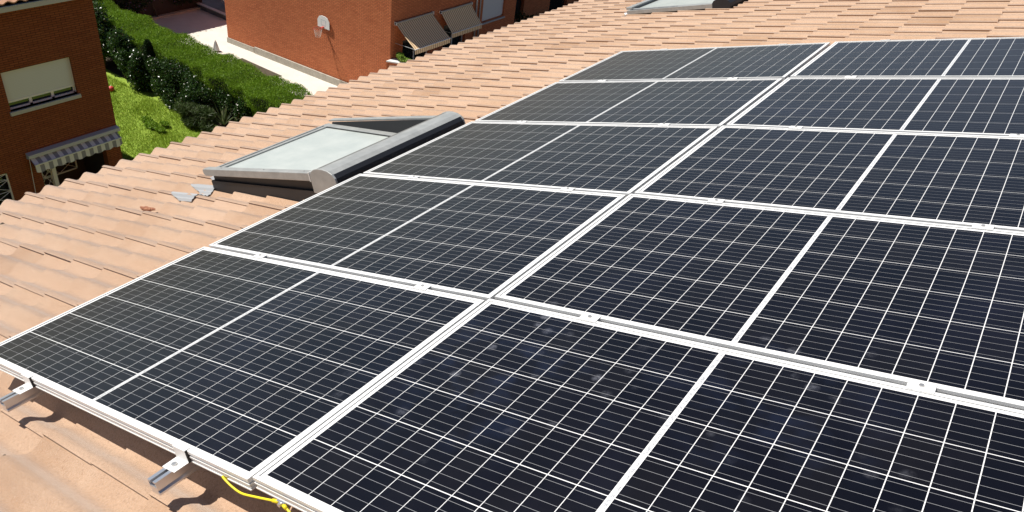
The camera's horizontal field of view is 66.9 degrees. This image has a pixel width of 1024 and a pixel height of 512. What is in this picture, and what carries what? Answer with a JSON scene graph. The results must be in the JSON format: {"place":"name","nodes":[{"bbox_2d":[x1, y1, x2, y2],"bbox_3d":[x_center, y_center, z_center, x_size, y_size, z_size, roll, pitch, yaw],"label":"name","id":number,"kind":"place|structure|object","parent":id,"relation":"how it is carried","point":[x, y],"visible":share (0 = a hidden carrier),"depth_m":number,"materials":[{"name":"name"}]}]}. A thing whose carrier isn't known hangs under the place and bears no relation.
{"place":"outdoors","nodes":[
{"label":"outdoors","id":0,"kind":"place"},
{"bbox_2d":[0,0,122,204],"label":"brick house","id":1,"kind":"structure","parent":0,"point":[54,87],"depth_m":22.37,"materials":[{"name":"brown brick"}]},
{"bbox_2d":[1,57,81,115],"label":"window","id":2,"kind":"structure","parent":1,"relation":"in","point":[42,82],"depth_m":22.14,"materials":[{"name":"white paint"}]},
{"bbox_2d":[42,168,59,186],"bbox_3d":[-14.284,-1.772,24.147,0.120,2.800,0.536,26,39,25],"label":"door","id":3,"kind":"structure","parent":1,"relation":"in","point":[54,177],"depth_m":23.83,"materials":[{"name":"white paint"}]},
{"bbox_2d":[25,125,122,192],"bbox_3d":[-13.338,-2.605,24.004,0.297,2.138,2.948,26,39,25],"label":"porch awning","id":4,"kind":"object","parent":1,"relation":"attached to","point":[65,152],"visible":0.98,"depth_m":23.49,"materials":[{"name":"beige fabric"}]},
{"bbox_2d":[105,68,214,160],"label":"lawn","id":5,"kind":"structure","parent":0,"point":[124,80],"depth_m":32.09,"materials":[{"name":"green plant"}]},
{"bbox_2d":[105,27,136,78],"bbox_3d":[-17.309,-8.947,34.254,1.819,2.444,1.082,26,39,25],"label":"shrub","id":6,"kind":"object","parent":5,"relation":"on","point":[119,38],"visible":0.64,"depth_m":33.65,"materials":[{"name":"green plant"}]},
{"bbox_2d":[114,47,151,91],"bbox_3d":[-16.451,-8.187,33.807,2.331,1.906,1.395,15,35,11],"label":"shrub","id":7,"kind":"object","parent":5,"relation":"on","point":[131,67],"visible":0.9,"depth_m":33.48,"materials":[{"name":"green plant"}]},
{"bbox_2d":[141,115,168,131],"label":"shrub","id":8,"kind":"object","parent":5,"relation":"on","point":[151,124],"visible":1,"depth_m":31.41,"materials":[{"name":"green plant"}]},
{"bbox_2d":[146,55,207,108],"bbox_3d":[-14.231,-7.281,32.774,3.079,2.102,1.568,11,35,4],"label":"shrub","id":9,"kind":"object","parent":5,"relation":"on","point":[169,80],"visible":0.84,"depth_m":32.66,"materials":[{"name":"green plant"}]},
{"bbox_2d":[173,97,217,131],"bbox_3d":[-13.035,-5.817,31.828,2.851,1.181,1.316,26,39,25],"label":"feathery shrub","id":10,"kind":"object","parent":5,"relation":"on","point":[193,113],"visible":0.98,"depth_m":31.51,"materials":[{"name":"green plant"}]},
{"bbox_2d":[202,100,239,126],"bbox_3d":[-11.655,-5.695,31.537,1.808,1.447,1.729,26,39,25],"label":"yucca","id":11,"kind":"object","parent":5,"relation":"on","point":[223,121],"visible":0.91,"depth_m":31.62,"materials":[{"name":"green plant"}]},
{"bbox_2d":[106,55,280,126],"bbox_3d":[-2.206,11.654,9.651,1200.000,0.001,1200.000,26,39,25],"label":"ground","id":12,"kind":"structure","parent":0,"point":[111,65],"depth_m":35.94,"materials":[{"name":"soil"}]},
{"bbox_2d":[93,0,123,67],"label":"shrub","id":13,"kind":"object","parent":12,"relation":"on","point":[101,20],"visible":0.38,"depth_m":34.34,"materials":[{"name":"green plant"}]},
{"bbox_2d":[143,39,157,91],"bbox_3d":[-15.616,-8.231,33.561,0.711,2.402,0.696,26,39,25],"label":"conifer","id":14,"kind":"object","parent":12,"relation":"on","point":[147,47],"visible":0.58,"depth_m":33.13,"materials":[{"name":"green plant"}]},
{"bbox_2d":[105,0,199,16],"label":"climbing plant","id":15,"kind":"object","parent":12,"relation":"on","point":[140,3],"visible":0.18,"depth_m":40.18,"materials":[{"name":"green plant"}]},
{"bbox_2d":[113,0,201,20],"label":"brick house","id":16,"kind":"structure","parent":12,"relation":"on","point":[166,8],"depth_m":41.63,"materials":[{"name":"brown brick"}]},
{"bbox_2d":[179,78,218,116],"bbox_3d":[-13.120,-6.592,32.385,2.005,1.664,1.399,26,39,25],"label":"shrub","id":17,"kind":"object","parent":12,"relation":"on","point":[198,94],"visible":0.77,"depth_m":31.89,"materials":[{"name":"green plant"}]},
{"bbox_2d":[92,0,312,115],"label":"hedge","id":18,"kind":"object","parent":12,"relation":"on","point":[261,91],"visible":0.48,"depth_m":32.64,"materials":[{"name":"green plant"}]},
{"bbox_2d":[212,88,241,120],"bbox_3d":[-11.797,-6.259,32.147,1.880,1.680,0.916,26,39,25],"label":"shrub","id":19,"kind":"object","parent":12,"relation":"on","point":[221,98],"visible":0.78,"depth_m":31.81,"materials":[{"name":"green plant"}]},
{"bbox_2d":[232,96,252,121],"bbox_3d":[-11.008,-5.834,31.750,0.724,1.606,0.802,26,39,25],"label":"shrub","id":20,"kind":"object","parent":12,"relation":"on","point":[241,109],"visible":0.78,"depth_m":31.46,"materials":[{"name":"green plant"}]},
{"bbox_2d":[224,0,515,85],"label":"brick house","id":21,"kind":"structure","parent":12,"relation":"on","point":[358,39],"depth_m":36.44,"materials":[{"name":"brick"}]},
{"bbox_2d":[313,15,329,36],"bbox_3d":[-8.821,-10.488,35.519,0.756,0.900,0.609,26,39,25],"label":"basketball hoop","id":22,"kind":"object","parent":21,"relation":"attached to","point":[323,22],"visible":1,"depth_m":35.59,"materials":[{"name":"white paint"}]},
{"bbox_2d":[402,40,426,59],"bbox_3d":[-4.648,-8.907,36.295,0.060,2.900,1.900,26,39,25],"label":"terrace door","id":23,"kind":"structure","parent":21,"relation":"in","point":[409,53],"depth_m":35.70,"materials":[{"name":"white paint"}]},
{"bbox_2d":[394,11,450,54],"bbox_3d":[-3.954,-10.002,34.718,1.224,1.130,2.560,26,39,25],"label":"awning","id":24,"kind":"object","parent":21,"relation":"attached to","point":[424,33],"depth_m":34.64,"materials":[{"name":"beige fabric"}]},
{"bbox_2d":[443,25,461,47],"bbox_3d":[-2.982,-10.508,37.969,0.060,2.000,1.700,26,39,25],"label":"kitchen window","id":25,"kind":"structure","parent":21,"relation":"in","point":[453,41],"depth_m":37.95,"materials":[{"name":"white paint"}]},
{"bbox_2d":[440,2,481,37],"bbox_3d":[-2.399,-11.268,36.973,0.824,1.080,2.380,26,39,25],"label":"awning","id":26,"kind":"object","parent":21,"relation":"attached to","point":[461,19],"depth_m":36.91,"materials":[{"name":"beige fabric"}]},
{"bbox_2d":[482,0,504,24],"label":"window","id":27,"kind":"structure","parent":21,"relation":"in","point":[491,8],"depth_m":39.59,"materials":[{"name":"grey glass"}]},
{"bbox_2d":[0,0,1023,511],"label":"tiled house","id":28,"kind":"structure","parent":12,"relation":"on","point":[72,244],"depth_m":5.56,"materials":[{"name":"tile"}]},
{"bbox_2d":[0,387,44,411],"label":"mounting rail","id":29,"kind":"object","parent":28,"relation":"attached to","point":[11,401],"visible":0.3,"depth_m":2.63,"materials":[{"name":"silver metal"}]},
{"bbox_2d":[12,372,34,393],"bbox_3d":[-1.667,0.434,2.646,0.064,0.040,0.062,8,29,36],"label":"end clamp","id":30,"kind":"object","parent":29,"relation":"attached to","point":[29,384],"visible":1,"depth_m":2.65,"materials":[{"name":"metal"}]},
{"bbox_2d":[0,247,484,490],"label":"solar panel","id":31,"kind":"object","parent":29,"relation":"attached to","point":[240,369],"visible":0.99,"depth_m":2.60,"materials":[{"name":"glass"}]},
{"bbox_2d":[222,475,290,511],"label":"earthing cable","id":32,"kind":"object","parent":31,"relation":"attached to","point":[279,503],"visible":1,"depth_m":1.89,"materials":[{"name":"yellow plastic"}]},
{"bbox_2d":[252,253,267,258],"bbox_3d":[-1.089,0.007,3.364,0.062,0.029,0.040,8,29,36],"label":"clamp","id":33,"kind":"object","parent":29,"relation":"attached to","point":[260,255],"visible":0.73,"depth_m":3.35,"materials":[{"name":"metal"}]},
{"bbox_2d":[408,175,419,178],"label":"clamp","id":34,"kind":"object","parent":29,"relation":"attached to","point":[413,176],"visible":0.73,"depth_m":4.07,"materials":[{"name":"metal"}]},
{"bbox_2d":[209,174,625,301],"bbox_3d":[-0.457,-0.140,3.477,1.658,0.037,0.988,8,29,36],"label":"solar panel","id":35,"kind":"object","parent":29,"relation":"attached to","point":[483,241],"visible":1,"depth_m":3.35,"materials":[{"name":"glass"}]},
{"bbox_2d":[363,121,717,197],"bbox_3d":[0.125,-0.552,4.184,1.658,0.039,0.988,8,29,36],"label":"solar panel","id":36,"kind":"object","parent":29,"relation":"attached to","point":[626,160],"visible":1,"depth_m":4.07,"materials":[{"name":"glass"}]},
{"bbox_2d":[475,78,782,128],"bbox_3d":[0.711,-0.965,4.891,1.658,0.038,0.988,8,29,36],"label":"solar panel","id":37,"kind":"object","parent":29,"relation":"attached to","point":[719,103],"visible":0.94,"depth_m":4.79,"materials":[{"name":"glass"}]},
{"bbox_2d":[559,42,829,81],"bbox_3d":[1.298,-1.384,5.612,1.658,0.039,0.988,8,29,36],"label":"solar panel","id":38,"kind":"object","parent":29,"relation":"attached to","point":[785,61],"visible":0.96,"depth_m":5.52,"materials":[{"name":"glass"}]},
{"bbox_2d":[140,206,154,210],"bbox_3d":[-2.300,-0.297,4.885,0.190,0.030,0.040,8,29,36],"label":"tile fragment","id":39,"kind":"object","parent":28,"relation":"on","point":[145,208],"visible":0.95,"depth_m":4.86,"materials":[{"name":"ceramic"}]},
{"bbox_2d":[147,462,200,495],"bbox_3d":[0.549,-0.463,3.915,0.040,0.042,5.236,8,29,36],"label":"mounting rail","id":40,"kind":"object","parent":28,"relation":"attached to","point":[162,481],"visible":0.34,"depth_m":2.08,"materials":[{"name":"silver metal"}]},
{"bbox_2d":[162,442,190,472],"bbox_3d":[-0.907,0.544,2.096,0.064,0.040,0.062,8,29,36],"label":"end clamp","id":41,"kind":"object","parent":40,"relation":"attached to","point":[182,459],"visible":1,"depth_m":2.10,"materials":[{"name":"metal"}]},
{"bbox_2d":[413,283,432,289],"bbox_3d":[-0.321,0.118,2.808,0.062,0.029,0.040,8,29,36],"label":"clamp","id":42,"kind":"object","parent":40,"relation":"attached to","point":[422,286],"visible":0.7,"depth_m":2.80,"materials":[{"name":"metal"}]},
{"bbox_2d":[560,187,574,190],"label":"clamp","id":43,"kind":"object","parent":40,"relation":"attached to","point":[567,189],"visible":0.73,"depth_m":3.51,"materials":[{"name":"metal"}]},
{"bbox_2d":[657,123,670,125],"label":"clamp","id":44,"kind":"object","parent":40,"relation":"attached to","point":[663,124],"visible":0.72,"depth_m":4.22,"materials":[{"name":"metal"}]},
{"bbox_2d":[171,111,464,201],"bbox_3d":[-1.260,-0.635,5.127,1.538,0.320,1.420,8,29,36],"label":"skylight","id":45,"kind":"object","parent":28,"relation":"on","point":[306,165],"visible":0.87,"depth_m":4.97,"materials":[{"name":"grey glass"}]},
{"bbox_2d":[624,0,747,15],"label":"skylight","id":46,"kind":"object","parent":28,"relation":"on","point":[647,7],"visible":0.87,"depth_m":9.07,"materials":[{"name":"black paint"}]},
{"label":"rail","id":47,"kind":"object","parent":28,"relation":"attached to","visible":0},
{"bbox_2d":[578,312,601,321],"bbox_3d":[0.243,0.199,2.410,0.062,0.029,0.040,9,30,35],"label":"clamp","id":48,"kind":"object","parent":47,"relation":"attached to","point":[589,317],"visible":0.72,"depth_m":2.40,"materials":[{"name":"metal"}]},
{"bbox_2d":[252,299,1023,511],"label":"solar panel","id":49,"kind":"object","parent":47,"relation":"attached to","point":[490,405],"visible":1,"depth_m":1.86,"materials":[{"name":"glass"}]},
{"bbox_2d":[707,198,725,202],"bbox_3d":[0.822,-0.214,3.120,0.062,0.029,0.040,9,30,35],"label":"clamp","id":50,"kind":"object","parent":47,"relation":"attached to","point":[713,200],"visible":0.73,"depth_m":3.11,"materials":[{"name":"metal"}]},
{"bbox_2d":[495,194,1023,410],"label":"solar panel","id":51,"kind":"object","parent":47,"relation":"attached to","point":[903,302],"visible":0.98,"depth_m":2.41,"materials":[{"name":"glass"}]},
{"bbox_2d":[788,126,803,128],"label":"clamp","id":52,"kind":"object","parent":47,"relation":"attached to","point":[795,127],"visible":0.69,"depth_m":3.82,"materials":[{"name":"metal"}]},
{"bbox_2d":[634,126,1023,231],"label":"solar panel","id":53,"kind":"object","parent":47,"relation":"attached to","point":[959,180],"visible":1,"depth_m":3.19,"materials":[{"name":"glass"}]},
{"bbox_2d":[726,78,1023,135],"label":"solar panel","id":54,"kind":"object","parent":47,"relation":"attached to","point":[980,106],"visible":0.98,"depth_m":3.95,"materials":[{"name":"glass"}]},
{"bbox_2d":[790,37,1023,77],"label":"solar panel","id":55,"kind":"object","parent":47,"relation":"attached to","point":[1001,57],"visible":0.98,"depth_m":4.71,"materials":[{"name":"glass"}]},
{"label":"rail","id":56,"kind":"object","parent":28,"relation":"attached to","visible":0},
{"bbox_2d":[906,379,936,393],"bbox_3d":[0.988,0.323,1.873,0.062,0.029,0.040,10,30,35],"label":"clamp","id":57,"kind":"object","parent":56,"relation":"attached to","point":[921,386],"visible":0.73,"depth_m":1.87,"materials":[{"name":"metal"}]},
{"bbox_2d":[972,223,994,229],"bbox_3d":[1.568,-0.090,2.583,0.062,0.029,0.040,10,30,35],"label":"clamp","id":58,"kind":"object","parent":56,"relation":"attached to","point":[982,226],"visible":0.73,"depth_m":2.58,"materials":[{"name":"metal"}]},
{"bbox_2d":[1009,134,1023,137],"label":"clamp","id":59,"kind":"object","parent":56,"relation":"attached to","point":[1016,135],"visible":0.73,"depth_m":3.29,"materials":[{"name":"metal"}]},
{"bbox_2d":[198,0,225,19],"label":"terrace slab","id":60,"kind":"structure","parent":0,"point":[219,5],"depth_m":43.11,"materials":[{"name":"grey stone"}]},
{"bbox_2d":[197,2,225,15],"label":"terrace kerb","id":61,"kind":"structure","parent":60,"relation":"on","point":[211,8],"depth_m":42.64,"materials":[{"name":"concrete"}]},
{"bbox_2d":[148,9,336,96],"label":"driveway","id":62,"kind":"structure","parent":0,"point":[205,28],"depth_m":39.80,"materials":[{"name":"concrete"}]},
{"bbox_2d":[213,40,218,50],"bbox_3d":[-14.710,-10.450,38.522,0.303,0.580,0.350,26,39,25],"label":"closed parasol","id":63,"kind":"object","parent":62,"relation":"on","point":[215,47],"visible":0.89,"depth_m":38.48,"materials":[{"name":"beige fabric"}]},
{"bbox_2d":[386,58,400,68],"bbox_3d":[-4.863,-7.715,35.114,1.632,2.240,0.462,10,34,3],"label":"brick planter","id":64,"kind":"object","parent":62,"relation":"on","point":[393,62],"visible":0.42,"depth_m":34.42,"materials":[{"name":"white paint"}]},
{"bbox_2d":[396,52,411,62],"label":"planter plant","id":65,"kind":"object","parent":64,"relation":"in","point":[401,57],"visible":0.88,"depth_m":34.19,"materials":[{"name":"green plant"}]},
{"bbox_2d":[514,10,542,22],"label":"shrub","id":66,"kind":"object","parent":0,"point":[519,18],"visible":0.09,"depth_m":42.55,"materials":[{"name":"green plant"}]},
{"bbox_2d":[514,0,578,20],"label":"brick house","id":67,"kind":"structure","parent":0,"point":[532,7],"depth_m":46.49,"materials":[{"name":"brown brick"}]},
{"bbox_2d":[514,0,521,19],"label":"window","id":68,"kind":"structure","parent":67,"relation":"in","point":[518,2],"depth_m":45.07,"materials":[{"name":"black glass"}]},
{"bbox_2d":[549,0,563,11],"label":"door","id":69,"kind":"structure","parent":67,"relation":"in","point":[554,4],"depth_m":48.48,"materials":[{"name":"black glass"}]}
]}

